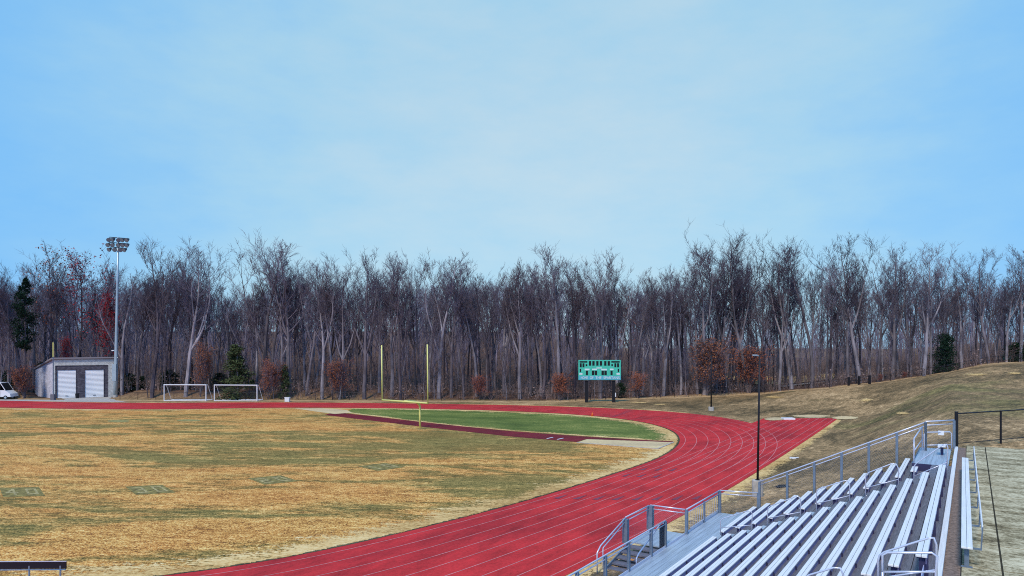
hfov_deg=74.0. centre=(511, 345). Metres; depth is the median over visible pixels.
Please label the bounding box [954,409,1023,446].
chain link fence
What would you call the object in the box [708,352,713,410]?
lamp post
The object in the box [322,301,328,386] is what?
bare tree
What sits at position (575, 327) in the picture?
bare tree
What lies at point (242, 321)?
bare tree
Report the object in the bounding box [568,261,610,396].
bare tree
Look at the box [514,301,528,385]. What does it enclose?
bare tree
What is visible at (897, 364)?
bare tree
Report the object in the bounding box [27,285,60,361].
bare tree
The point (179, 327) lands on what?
bare tree
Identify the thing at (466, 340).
bare tree
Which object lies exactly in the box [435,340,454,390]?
young tree
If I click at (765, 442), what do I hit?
lane lines
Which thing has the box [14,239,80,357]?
bare tree
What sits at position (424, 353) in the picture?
bare tree
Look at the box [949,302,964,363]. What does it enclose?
bare tree
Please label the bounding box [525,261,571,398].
bare tree
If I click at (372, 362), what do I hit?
young tree
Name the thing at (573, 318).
bare tree
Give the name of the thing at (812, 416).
sand patch
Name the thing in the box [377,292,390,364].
bare tree
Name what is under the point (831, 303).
bare tree
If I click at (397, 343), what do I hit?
bare tree
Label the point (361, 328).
bare tree
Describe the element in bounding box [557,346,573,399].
young tree
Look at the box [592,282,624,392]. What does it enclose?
bare tree
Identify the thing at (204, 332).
bare tree
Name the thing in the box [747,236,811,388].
bare tree
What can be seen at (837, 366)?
bare tree
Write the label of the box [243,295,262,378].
bare tree
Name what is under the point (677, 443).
drain edge
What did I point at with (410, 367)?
young tree
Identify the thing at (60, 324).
bare tree
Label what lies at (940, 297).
bare tree
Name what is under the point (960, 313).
bare tree
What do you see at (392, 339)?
bare tree
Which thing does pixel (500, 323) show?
bare tree
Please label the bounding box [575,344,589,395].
young tree
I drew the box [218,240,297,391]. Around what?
bare tree
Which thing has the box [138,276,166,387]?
bare tree
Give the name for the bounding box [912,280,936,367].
bare tree
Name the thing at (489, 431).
runway
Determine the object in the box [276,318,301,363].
young tree
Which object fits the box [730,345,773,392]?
beech tree
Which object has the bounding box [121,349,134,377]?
young tree
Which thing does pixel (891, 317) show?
bare tree
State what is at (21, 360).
young tree
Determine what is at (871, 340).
young tree
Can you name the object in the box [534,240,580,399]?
bare tree
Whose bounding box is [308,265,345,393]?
bare tree
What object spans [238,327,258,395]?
young tree
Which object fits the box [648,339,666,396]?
young tree
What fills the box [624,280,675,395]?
bare tree
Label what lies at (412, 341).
bare tree
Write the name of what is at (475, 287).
bare tree
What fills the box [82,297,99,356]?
bare tree
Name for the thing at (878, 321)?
bare tree
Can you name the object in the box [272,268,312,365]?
bare tree
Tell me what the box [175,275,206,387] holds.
bare tree
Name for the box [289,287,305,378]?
bare tree
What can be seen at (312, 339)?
bare tree
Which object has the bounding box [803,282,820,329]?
bare tree
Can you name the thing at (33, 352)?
bare tree
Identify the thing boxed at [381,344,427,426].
football goalpost
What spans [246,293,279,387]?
bare tree
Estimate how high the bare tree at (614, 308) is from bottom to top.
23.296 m
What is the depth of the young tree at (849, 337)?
120.16 m
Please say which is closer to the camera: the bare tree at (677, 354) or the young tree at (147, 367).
the young tree at (147, 367)
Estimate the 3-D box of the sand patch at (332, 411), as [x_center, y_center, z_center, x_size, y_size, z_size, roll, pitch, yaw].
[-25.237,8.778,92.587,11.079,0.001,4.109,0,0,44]
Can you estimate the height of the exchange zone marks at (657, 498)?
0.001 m
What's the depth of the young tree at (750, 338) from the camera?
123.87 m
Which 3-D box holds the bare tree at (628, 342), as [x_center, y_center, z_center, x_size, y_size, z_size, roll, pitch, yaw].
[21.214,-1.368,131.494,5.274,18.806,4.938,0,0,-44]
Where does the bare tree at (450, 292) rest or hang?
on the ground at (940, 397)
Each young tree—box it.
[0,325,16,397]
[5,353,15,381]
[14,350,29,373]
[29,333,42,365]
[36,329,52,360]
[75,332,90,356]
[79,331,101,356]
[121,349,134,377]
[128,339,146,369]
[138,341,157,397]
[139,321,178,394]
[161,346,179,387]
[175,337,188,383]
[183,328,209,390]
[203,345,220,388]
[213,339,229,380]
[228,330,247,354]
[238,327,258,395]
[259,341,271,366]
[272,357,281,398]
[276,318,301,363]
[285,329,307,385]
[292,326,312,376]
[312,335,329,388]
[339,328,361,378]
[350,356,363,386]
[370,355,383,383]
[376,327,395,388]
[394,338,414,385]
[403,347,417,396]
[418,352,430,399]
[421,320,446,398]
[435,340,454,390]
[448,328,471,399]
[469,328,484,375]
[482,338,501,392]
[496,345,511,399]
[510,344,528,373]
[523,356,539,394]
[542,349,555,391]
[548,343,565,398]
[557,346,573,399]
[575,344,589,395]
[590,348,602,398]
[593,346,610,395]
[604,322,626,387]
[621,351,632,394]
[628,331,647,397]
[642,351,655,395]
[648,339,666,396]
[669,346,682,392]
[678,349,691,389]
[683,321,699,392]
[716,333,733,392]
[730,356,739,381]
[737,320,761,367]
[748,335,765,389]
[767,332,780,389]
[783,339,797,377]
[798,343,809,387]
[811,326,827,386]
[825,321,846,385]
[836,337,852,372]
[840,321,859,382]
[862,325,877,374]
[874,342,890,367]
[883,323,899,359]
[902,332,918,375]
[910,293,943,366]
[923,306,947,373]
[935,291,960,371]
[952,329,965,362]
[957,322,976,364]
[977,323,991,362]
[986,303,1010,361]
[994,298,1019,358]
[1009,323,1023,341]
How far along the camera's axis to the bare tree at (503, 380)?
114.05 m
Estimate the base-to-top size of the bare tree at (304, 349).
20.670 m
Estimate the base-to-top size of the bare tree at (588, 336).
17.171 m
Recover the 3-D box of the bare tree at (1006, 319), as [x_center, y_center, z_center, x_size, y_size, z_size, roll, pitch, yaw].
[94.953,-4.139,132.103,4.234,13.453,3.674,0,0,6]
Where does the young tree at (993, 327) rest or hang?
on the ground at (940, 397)
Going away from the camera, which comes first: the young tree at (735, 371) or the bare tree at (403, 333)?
the bare tree at (403, 333)
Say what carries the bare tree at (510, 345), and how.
on the ground at (940, 397)
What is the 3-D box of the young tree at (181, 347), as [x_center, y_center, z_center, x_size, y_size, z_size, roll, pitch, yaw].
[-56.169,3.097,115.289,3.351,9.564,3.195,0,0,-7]
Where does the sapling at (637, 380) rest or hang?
on the ground at (940, 397)
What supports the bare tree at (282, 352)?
on the ground at (940, 397)
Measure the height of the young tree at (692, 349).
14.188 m
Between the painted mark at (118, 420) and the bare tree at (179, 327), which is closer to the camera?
the painted mark at (118, 420)
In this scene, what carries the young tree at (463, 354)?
on the ground at (940, 397)
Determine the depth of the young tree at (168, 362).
116.28 m
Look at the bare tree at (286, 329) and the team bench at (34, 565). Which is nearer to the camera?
the team bench at (34, 565)
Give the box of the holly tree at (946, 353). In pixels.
[927,332,964,373]
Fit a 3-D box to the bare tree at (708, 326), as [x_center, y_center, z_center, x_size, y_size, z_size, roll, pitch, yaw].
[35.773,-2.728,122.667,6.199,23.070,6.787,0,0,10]
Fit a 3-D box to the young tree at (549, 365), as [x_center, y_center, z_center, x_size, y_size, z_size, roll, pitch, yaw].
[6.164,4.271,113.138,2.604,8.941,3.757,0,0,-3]
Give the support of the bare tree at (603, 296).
on the ground at (940, 397)
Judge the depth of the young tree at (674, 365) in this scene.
123.00 m
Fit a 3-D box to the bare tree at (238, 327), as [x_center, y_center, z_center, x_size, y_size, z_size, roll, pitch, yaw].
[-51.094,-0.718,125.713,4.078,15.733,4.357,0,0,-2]
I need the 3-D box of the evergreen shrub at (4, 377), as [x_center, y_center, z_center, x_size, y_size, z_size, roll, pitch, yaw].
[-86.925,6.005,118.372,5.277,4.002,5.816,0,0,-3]
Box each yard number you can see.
[0,487,44,496]
[125,485,174,494]
[248,475,296,484]
[359,463,403,470]
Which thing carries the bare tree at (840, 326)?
on the ground at (940, 397)
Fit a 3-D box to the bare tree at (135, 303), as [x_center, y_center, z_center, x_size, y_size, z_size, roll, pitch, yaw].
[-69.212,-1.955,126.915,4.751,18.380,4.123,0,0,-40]
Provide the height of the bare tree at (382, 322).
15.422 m
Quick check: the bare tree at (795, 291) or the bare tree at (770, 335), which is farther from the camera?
the bare tree at (770, 335)
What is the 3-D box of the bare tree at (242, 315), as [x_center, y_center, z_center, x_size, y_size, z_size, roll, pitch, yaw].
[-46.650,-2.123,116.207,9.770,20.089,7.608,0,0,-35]
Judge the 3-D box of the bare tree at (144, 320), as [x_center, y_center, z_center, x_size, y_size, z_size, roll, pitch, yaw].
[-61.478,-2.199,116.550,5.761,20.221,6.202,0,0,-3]
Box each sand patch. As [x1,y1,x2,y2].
[296,408,351,413]
[766,417,783,419]
[794,415,829,417]
[831,416,857,418]
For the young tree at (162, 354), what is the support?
on the ground at (940, 397)
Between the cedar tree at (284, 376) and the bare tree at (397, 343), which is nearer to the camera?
the cedar tree at (284, 376)
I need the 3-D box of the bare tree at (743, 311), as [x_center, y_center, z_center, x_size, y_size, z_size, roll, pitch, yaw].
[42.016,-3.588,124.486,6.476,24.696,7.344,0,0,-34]
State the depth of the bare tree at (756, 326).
138.71 m
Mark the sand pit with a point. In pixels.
(650, 444)
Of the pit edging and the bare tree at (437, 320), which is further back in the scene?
the bare tree at (437, 320)
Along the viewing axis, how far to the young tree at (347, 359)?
118.48 m
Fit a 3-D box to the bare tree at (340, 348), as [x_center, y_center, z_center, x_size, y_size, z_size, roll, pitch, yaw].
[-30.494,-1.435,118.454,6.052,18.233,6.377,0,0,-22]
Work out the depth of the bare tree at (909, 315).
128.76 m
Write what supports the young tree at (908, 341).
on the ground at (940, 397)
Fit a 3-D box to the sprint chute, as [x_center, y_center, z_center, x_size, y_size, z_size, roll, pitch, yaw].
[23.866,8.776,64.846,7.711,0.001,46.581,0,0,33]
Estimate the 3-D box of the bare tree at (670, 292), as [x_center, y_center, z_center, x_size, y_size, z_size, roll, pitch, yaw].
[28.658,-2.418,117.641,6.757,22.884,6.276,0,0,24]
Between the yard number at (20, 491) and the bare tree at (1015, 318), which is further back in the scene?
the bare tree at (1015, 318)
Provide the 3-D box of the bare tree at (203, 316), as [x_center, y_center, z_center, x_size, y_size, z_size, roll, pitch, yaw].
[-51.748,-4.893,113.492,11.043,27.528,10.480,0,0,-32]
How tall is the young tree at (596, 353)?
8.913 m
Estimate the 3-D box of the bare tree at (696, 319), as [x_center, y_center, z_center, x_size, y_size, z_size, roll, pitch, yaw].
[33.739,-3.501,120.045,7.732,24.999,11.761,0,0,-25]
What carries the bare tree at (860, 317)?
on the ground at (940, 397)
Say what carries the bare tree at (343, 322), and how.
on the ground at (940, 397)
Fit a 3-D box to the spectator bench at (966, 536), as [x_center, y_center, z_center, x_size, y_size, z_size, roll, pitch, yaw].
[12.755,4.030,18.959,0.378,0.870,13.100,0,0,34]
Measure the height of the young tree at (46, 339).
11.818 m
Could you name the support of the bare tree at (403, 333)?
on the ground at (940, 397)
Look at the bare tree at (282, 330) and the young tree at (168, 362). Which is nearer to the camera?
the young tree at (168, 362)
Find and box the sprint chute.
[744,418,836,479]
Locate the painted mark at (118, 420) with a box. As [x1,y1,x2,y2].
[108,420,128,421]
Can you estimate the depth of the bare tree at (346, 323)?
120.93 m
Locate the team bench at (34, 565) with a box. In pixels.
[0,561,66,575]
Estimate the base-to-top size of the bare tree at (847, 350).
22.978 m
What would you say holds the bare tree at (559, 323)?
on the ground at (940, 397)
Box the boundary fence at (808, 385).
[120,354,1023,400]
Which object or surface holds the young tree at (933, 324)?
on the ground at (940, 397)
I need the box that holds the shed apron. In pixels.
[62,397,115,400]
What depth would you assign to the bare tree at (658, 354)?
124.80 m
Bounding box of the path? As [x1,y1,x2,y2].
[0,399,123,401]
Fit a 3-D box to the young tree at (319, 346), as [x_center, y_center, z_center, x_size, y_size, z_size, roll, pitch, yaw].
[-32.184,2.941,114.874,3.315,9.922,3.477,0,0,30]
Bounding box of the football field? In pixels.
[0,408,664,575]
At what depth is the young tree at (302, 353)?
118.78 m
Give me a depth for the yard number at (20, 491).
40.91 m
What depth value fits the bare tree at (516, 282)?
112.04 m
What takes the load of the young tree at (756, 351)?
on the ground at (940, 397)
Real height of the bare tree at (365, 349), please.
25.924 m
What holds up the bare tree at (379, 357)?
on the ground at (940, 397)
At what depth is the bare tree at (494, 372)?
118.38 m
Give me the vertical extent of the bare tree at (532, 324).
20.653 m
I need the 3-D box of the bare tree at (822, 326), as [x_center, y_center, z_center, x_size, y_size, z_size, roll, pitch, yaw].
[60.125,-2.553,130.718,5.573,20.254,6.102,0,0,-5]
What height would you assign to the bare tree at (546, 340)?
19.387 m
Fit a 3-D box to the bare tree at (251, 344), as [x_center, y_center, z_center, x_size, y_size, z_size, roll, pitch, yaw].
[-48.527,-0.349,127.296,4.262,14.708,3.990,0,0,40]
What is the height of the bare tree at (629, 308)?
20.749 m
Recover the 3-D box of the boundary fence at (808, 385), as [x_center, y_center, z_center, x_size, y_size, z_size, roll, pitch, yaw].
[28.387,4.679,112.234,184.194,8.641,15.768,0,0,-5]
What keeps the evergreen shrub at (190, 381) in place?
on the ground at (940, 397)
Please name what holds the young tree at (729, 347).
on the ground at (940, 397)
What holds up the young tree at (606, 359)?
on the ground at (940, 397)
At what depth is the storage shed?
114.91 m
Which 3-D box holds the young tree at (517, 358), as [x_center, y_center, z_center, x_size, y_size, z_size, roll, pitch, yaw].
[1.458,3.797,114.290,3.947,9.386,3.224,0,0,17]
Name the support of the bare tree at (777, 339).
on the ground at (940, 397)
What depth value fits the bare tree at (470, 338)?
113.32 m
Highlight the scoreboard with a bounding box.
[578,360,620,401]
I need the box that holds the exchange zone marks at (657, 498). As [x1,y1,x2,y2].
[555,411,701,499]
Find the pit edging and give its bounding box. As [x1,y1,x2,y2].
[577,442,673,448]
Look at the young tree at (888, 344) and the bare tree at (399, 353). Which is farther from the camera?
the young tree at (888, 344)
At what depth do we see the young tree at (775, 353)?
125.28 m
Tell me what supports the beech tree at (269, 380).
on the ground at (940, 397)
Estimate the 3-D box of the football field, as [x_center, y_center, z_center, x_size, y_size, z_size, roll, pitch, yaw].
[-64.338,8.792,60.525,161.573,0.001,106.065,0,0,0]
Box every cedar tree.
[215,344,262,400]
[276,364,293,398]
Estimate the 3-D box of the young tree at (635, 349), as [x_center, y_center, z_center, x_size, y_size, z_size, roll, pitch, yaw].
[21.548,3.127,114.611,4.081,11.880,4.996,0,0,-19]
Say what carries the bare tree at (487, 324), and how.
on the ground at (940, 397)
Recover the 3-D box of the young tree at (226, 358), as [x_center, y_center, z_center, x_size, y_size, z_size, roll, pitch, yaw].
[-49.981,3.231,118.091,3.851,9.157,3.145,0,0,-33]
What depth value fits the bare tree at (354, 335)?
114.89 m
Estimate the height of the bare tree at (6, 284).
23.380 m
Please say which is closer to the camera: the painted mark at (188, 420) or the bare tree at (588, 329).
the painted mark at (188, 420)
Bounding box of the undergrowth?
[0,305,1023,400]
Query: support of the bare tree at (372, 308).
on the ground at (940, 397)
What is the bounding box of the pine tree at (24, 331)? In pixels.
[4,277,43,397]
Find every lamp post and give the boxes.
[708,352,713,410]
[752,354,762,497]
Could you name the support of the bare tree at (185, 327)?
on the ground at (940, 397)
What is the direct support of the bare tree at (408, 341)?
on the ground at (940, 397)
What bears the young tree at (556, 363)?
on the ground at (940, 397)
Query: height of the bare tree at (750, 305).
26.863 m
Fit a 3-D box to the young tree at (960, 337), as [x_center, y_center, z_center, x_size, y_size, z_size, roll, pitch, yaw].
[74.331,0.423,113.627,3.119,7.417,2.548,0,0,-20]
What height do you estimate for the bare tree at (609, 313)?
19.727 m
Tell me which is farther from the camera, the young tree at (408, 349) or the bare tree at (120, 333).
the bare tree at (120, 333)
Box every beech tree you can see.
[190,338,215,395]
[258,358,286,398]
[323,357,356,399]
[688,332,738,394]
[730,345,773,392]
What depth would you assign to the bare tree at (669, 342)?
134.93 m
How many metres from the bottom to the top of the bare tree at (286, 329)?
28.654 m
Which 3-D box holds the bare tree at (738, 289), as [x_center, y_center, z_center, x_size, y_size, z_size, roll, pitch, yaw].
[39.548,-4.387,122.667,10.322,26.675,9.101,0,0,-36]
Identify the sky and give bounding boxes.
[0,0,1023,348]
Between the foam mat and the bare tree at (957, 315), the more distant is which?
the bare tree at (957, 315)
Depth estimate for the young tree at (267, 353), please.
116.53 m
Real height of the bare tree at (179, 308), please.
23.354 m
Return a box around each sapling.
[6,363,36,398]
[469,374,490,399]
[550,373,572,398]
[628,370,648,397]
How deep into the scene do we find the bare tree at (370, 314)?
119.78 m
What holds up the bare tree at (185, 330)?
on the ground at (940, 397)
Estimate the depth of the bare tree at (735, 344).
139.88 m
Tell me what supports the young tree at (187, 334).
on the ground at (940, 397)
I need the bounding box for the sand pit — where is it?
[580,439,670,447]
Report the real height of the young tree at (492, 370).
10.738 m
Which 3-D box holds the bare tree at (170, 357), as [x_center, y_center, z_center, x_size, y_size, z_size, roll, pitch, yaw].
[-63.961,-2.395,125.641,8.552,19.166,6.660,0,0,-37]
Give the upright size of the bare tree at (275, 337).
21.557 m
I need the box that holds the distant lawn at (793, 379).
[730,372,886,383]
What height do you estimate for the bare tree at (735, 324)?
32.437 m
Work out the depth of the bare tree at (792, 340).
130.78 m
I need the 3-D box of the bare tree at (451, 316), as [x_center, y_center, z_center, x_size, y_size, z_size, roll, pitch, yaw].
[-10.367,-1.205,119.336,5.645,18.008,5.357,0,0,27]
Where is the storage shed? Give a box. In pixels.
[34,357,113,397]
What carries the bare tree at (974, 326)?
on the ground at (940, 397)
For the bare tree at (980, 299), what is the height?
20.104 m
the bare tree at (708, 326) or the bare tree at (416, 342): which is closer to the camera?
the bare tree at (416, 342)
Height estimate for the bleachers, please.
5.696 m
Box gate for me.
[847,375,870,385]
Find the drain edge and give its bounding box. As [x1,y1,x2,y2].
[1,407,679,575]
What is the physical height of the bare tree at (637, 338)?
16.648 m
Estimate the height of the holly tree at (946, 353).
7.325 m
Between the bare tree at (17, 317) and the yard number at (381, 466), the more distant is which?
the bare tree at (17, 317)
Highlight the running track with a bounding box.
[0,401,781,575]
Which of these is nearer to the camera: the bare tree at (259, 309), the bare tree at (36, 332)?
the bare tree at (259, 309)
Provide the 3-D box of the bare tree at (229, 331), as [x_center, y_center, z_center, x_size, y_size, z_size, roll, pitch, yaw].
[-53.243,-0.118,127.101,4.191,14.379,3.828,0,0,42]
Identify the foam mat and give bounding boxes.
[781,417,794,419]
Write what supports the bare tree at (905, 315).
on the ground at (940, 397)
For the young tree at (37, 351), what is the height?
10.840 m
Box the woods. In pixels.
[0,268,1023,384]
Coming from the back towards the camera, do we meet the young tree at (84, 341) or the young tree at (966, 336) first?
the young tree at (84, 341)
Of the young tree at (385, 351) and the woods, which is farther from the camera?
the woods
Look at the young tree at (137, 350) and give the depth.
118.09 m
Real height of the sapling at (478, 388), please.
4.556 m
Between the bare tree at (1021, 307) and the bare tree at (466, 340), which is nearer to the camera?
the bare tree at (1021, 307)
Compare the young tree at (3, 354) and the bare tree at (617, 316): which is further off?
the bare tree at (617, 316)
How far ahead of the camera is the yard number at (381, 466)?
49.40 m
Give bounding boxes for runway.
[325,413,672,441]
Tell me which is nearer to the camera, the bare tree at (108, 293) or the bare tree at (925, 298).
the bare tree at (925, 298)
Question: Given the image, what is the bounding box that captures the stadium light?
[105,237,129,397]
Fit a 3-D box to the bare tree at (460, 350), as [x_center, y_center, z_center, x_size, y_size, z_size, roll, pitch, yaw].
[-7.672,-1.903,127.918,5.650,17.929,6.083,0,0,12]
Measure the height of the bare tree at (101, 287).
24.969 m
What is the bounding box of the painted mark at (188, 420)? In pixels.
[177,419,199,420]
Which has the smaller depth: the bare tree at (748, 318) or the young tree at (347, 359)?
the young tree at (347, 359)
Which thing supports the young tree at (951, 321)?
on the ground at (940, 397)
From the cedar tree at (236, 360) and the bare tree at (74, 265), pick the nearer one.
the cedar tree at (236, 360)
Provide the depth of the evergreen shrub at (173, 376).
117.64 m
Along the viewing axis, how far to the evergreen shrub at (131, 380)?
118.14 m
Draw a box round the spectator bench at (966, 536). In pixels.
[961,446,982,568]
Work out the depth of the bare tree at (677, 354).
133.24 m
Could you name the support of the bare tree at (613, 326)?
on the ground at (940, 397)
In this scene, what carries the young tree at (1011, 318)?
on the ground at (940, 397)
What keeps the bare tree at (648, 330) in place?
on the ground at (940, 397)
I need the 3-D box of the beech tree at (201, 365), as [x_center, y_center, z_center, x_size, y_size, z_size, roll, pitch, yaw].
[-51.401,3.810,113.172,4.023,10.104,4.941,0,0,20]
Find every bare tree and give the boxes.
[0,263,20,327]
[0,269,20,392]
[0,276,36,373]
[0,279,18,383]
[0,283,19,379]
[7,280,29,369]
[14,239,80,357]
[16,263,51,389]
[22,302,41,352]
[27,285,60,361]
[27,292,42,378]
[38,261,66,357]
[47,243,115,356]
[54,292,71,357]
[59,295,83,356]
[76,266,151,394]
[79,257,127,356]
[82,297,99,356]
[90,263,129,356]
[98,300,134,374]
[112,278,136,392]
[123,273,156,375]
[128,288,147,380]
[128,291,147,377]
[131,234,194,397]
[133,274,163,390]
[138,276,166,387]
[148,274,187,385]
[148,283,187,378]
[151,277,174,389]
[162,256,202,389]
[164,257,199,381]
[165,236,235,396]
[173,285,202,383]
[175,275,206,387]
[176,310,192,360]
[181,268,221,388]
[182,285,216,388]
[193,303,207,344]
[203,299,228,384]
[210,284,252,384]
[210,297,243,376]
[210,310,236,371]
[212,277,267,389]
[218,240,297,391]
[220,310,233,348]
[225,301,244,375]
[226,294,251,356]
[236,279,268,389]
[238,229,313,396]
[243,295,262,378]
[244,317,259,378]
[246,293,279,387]
[258,308,274,338]
[261,262,313,393]
[264,265,317,390]
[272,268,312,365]
[277,287,294,379]
[287,254,358,395]
[287,261,314,388]
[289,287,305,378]
[292,273,325,389]
[300,259,343,398]
[301,282,355,387]
[303,304,317,381]
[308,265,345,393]
[317,268,382,397]
[321,244,390,398]
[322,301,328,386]
[327,288,352,387]
[330,301,344,355]
[336,303,361,384]
[339,276,365,390]
[346,289,380,388]
[349,291,370,384]
[354,275,388,349]
[357,298,380,381]
[363,266,394,392]
[368,252,415,396]
[369,308,391,353]
[373,273,395,389]
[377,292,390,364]
[382,259,427,399]
[387,282,415,389]
[388,284,427,390]
[390,307,402,381]
[396,262,429,393]
[400,302,415,378]
[402,250,471,398]
[415,291,437,383]
[421,284,446,391]
[427,300,443,381]
[430,257,477,397]
[430,278,453,389]
[437,273,477,396]
[439,309,454,355]
[440,294,471,388]
[442,268,492,396]
[452,288,482,376]
[457,291,478,381]
[458,286,472,381]
[459,283,488,386]
[460,271,509,399]
[466,281,500,391]
[469,291,484,374]
[481,280,508,388]
[486,290,516,381]
[489,281,523,357]
[496,259,536,398]
[496,286,515,373]
[500,300,521,387]
[502,265,537,396]
[502,287,526,389]
[514,262,544,396]
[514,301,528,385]
[518,288,543,395]
[520,280,549,386]
[522,290,554,385]
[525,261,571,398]
[526,291,550,385]
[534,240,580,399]
[534,281,562,392]
[543,290,576,373]
[553,276,592,356]
[559,257,588,397]
[561,290,580,392]
[566,287,584,387]
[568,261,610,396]
[572,289,614,385]
[575,247,625,398]
[579,292,604,388]
[582,304,598,391]
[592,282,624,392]
[595,301,608,385]
[600,265,651,390]
[605,291,620,357]
[606,279,640,372]
[607,281,630,389]
[614,292,634,383]
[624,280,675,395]
[630,308,650,377]
[632,271,668,396]
[633,285,665,394]
[634,266,687,395]
[635,295,662,384]
[645,286,684,390]
[658,276,690,389]
[660,283,680,391]
[660,298,679,384]
[661,267,693,394]
[672,301,693,383]
[677,276,701,388]
[677,291,692,384]
[678,258,725,393]
[679,238,739,394]
[684,219,785,392]
[689,242,762,392]
[691,288,711,370]
[697,251,765,392]
[698,271,724,379]
[699,282,723,377]
[709,302,731,346]
[710,272,736,391]
[722,258,755,389]
[727,264,756,390]
[729,293,748,384]
[734,276,774,391]
[735,259,763,383]
[739,265,758,357]
[741,284,763,380]
[744,278,776,388]
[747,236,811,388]
[754,291,781,384]
[763,269,806,388]
[763,269,812,385]
[767,237,814,387]
[768,282,789,387]
[770,256,814,390]
[788,277,815,383]
[800,232,889,382]
[803,261,829,349]
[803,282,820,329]
[808,290,833,379]
[813,260,865,385]
[817,273,844,384]
[819,285,845,382]
[826,300,853,377]
[830,293,849,379]
[832,254,860,382]
[835,278,869,367]
[835,280,873,381]
[842,267,872,376]
[845,276,875,375]
[850,241,920,379]
[863,288,892,379]
[865,286,879,358]
[866,260,914,381]
[870,292,900,373]
[872,303,889,337]
[878,253,918,375]
[880,279,909,376]
[890,283,920,368]
[893,274,930,375]
[909,263,943,374]
[911,241,959,375]
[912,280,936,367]
[916,279,937,318]
[925,266,965,358]
[930,289,950,331]
[933,298,947,361]
[944,247,1005,363]
[944,288,969,359]
[945,266,986,367]
[945,279,969,361]
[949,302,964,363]
[960,294,993,359]
[965,268,1001,363]
[968,281,984,360]
[971,293,987,361]
[975,284,1011,361]
[984,277,1019,358]
[987,303,999,345]
[994,284,1017,352]
[997,294,1007,339]
[998,260,1023,361]
[999,285,1023,342]
[1004,244,1023,361]
[1005,288,1019,331]
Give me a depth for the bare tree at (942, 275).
109.56 m
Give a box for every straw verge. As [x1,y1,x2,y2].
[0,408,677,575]
[41,401,682,412]
[565,420,840,575]
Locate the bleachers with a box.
[568,420,957,575]
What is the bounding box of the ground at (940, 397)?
[0,331,1023,575]
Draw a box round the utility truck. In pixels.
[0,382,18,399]
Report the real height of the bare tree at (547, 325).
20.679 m
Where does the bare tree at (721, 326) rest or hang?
on the ground at (940, 397)
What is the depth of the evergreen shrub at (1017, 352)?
116.21 m
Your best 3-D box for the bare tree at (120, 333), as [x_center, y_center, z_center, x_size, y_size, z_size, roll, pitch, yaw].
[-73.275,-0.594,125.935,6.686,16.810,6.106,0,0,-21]
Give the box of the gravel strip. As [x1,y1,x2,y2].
[942,447,965,575]
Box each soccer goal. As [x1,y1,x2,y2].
[164,384,212,400]
[214,385,262,400]
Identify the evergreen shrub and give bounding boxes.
[0,370,27,388]
[118,372,135,391]
[132,376,149,389]
[155,369,182,389]
[181,378,192,389]
[209,373,229,389]
[610,382,630,397]
[999,342,1023,361]
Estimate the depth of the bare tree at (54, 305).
124.44 m
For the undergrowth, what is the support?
on the ground at (940, 397)
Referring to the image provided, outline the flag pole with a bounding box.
[50,342,55,399]
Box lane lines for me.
[0,401,834,575]
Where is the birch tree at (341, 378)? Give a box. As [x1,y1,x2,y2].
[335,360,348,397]
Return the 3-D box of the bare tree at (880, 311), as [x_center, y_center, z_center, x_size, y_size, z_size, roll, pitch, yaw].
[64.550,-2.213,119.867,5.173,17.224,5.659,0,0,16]
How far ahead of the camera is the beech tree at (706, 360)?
118.69 m
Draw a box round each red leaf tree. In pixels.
[57,336,73,357]
[89,283,121,356]
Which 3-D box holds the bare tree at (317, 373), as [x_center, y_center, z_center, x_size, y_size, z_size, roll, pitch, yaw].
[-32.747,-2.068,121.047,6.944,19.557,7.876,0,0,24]
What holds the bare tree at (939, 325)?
on the ground at (940, 397)
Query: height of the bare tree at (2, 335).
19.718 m
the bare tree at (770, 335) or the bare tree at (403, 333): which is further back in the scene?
the bare tree at (770, 335)
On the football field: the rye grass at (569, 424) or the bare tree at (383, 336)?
the rye grass at (569, 424)
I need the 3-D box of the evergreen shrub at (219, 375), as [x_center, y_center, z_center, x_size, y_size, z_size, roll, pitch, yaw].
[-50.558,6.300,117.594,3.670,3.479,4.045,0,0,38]
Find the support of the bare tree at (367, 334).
on the ground at (940, 397)
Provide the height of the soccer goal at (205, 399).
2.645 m
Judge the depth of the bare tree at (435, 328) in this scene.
127.72 m
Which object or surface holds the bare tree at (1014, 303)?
on the ground at (940, 397)
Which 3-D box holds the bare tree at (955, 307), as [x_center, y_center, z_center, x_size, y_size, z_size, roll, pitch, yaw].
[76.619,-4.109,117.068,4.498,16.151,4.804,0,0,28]
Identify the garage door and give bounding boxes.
[57,369,76,397]
[84,369,103,397]
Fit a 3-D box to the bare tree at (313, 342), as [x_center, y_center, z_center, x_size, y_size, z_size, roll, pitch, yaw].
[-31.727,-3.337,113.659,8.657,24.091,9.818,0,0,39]
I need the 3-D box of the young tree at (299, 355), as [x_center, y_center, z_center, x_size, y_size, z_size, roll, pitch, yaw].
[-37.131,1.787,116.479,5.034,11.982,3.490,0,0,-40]
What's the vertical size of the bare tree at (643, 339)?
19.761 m
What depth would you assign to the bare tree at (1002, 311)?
121.45 m
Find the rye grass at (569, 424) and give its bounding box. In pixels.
[349,408,678,440]
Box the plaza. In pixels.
[960,445,1023,575]
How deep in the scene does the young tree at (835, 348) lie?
118.30 m

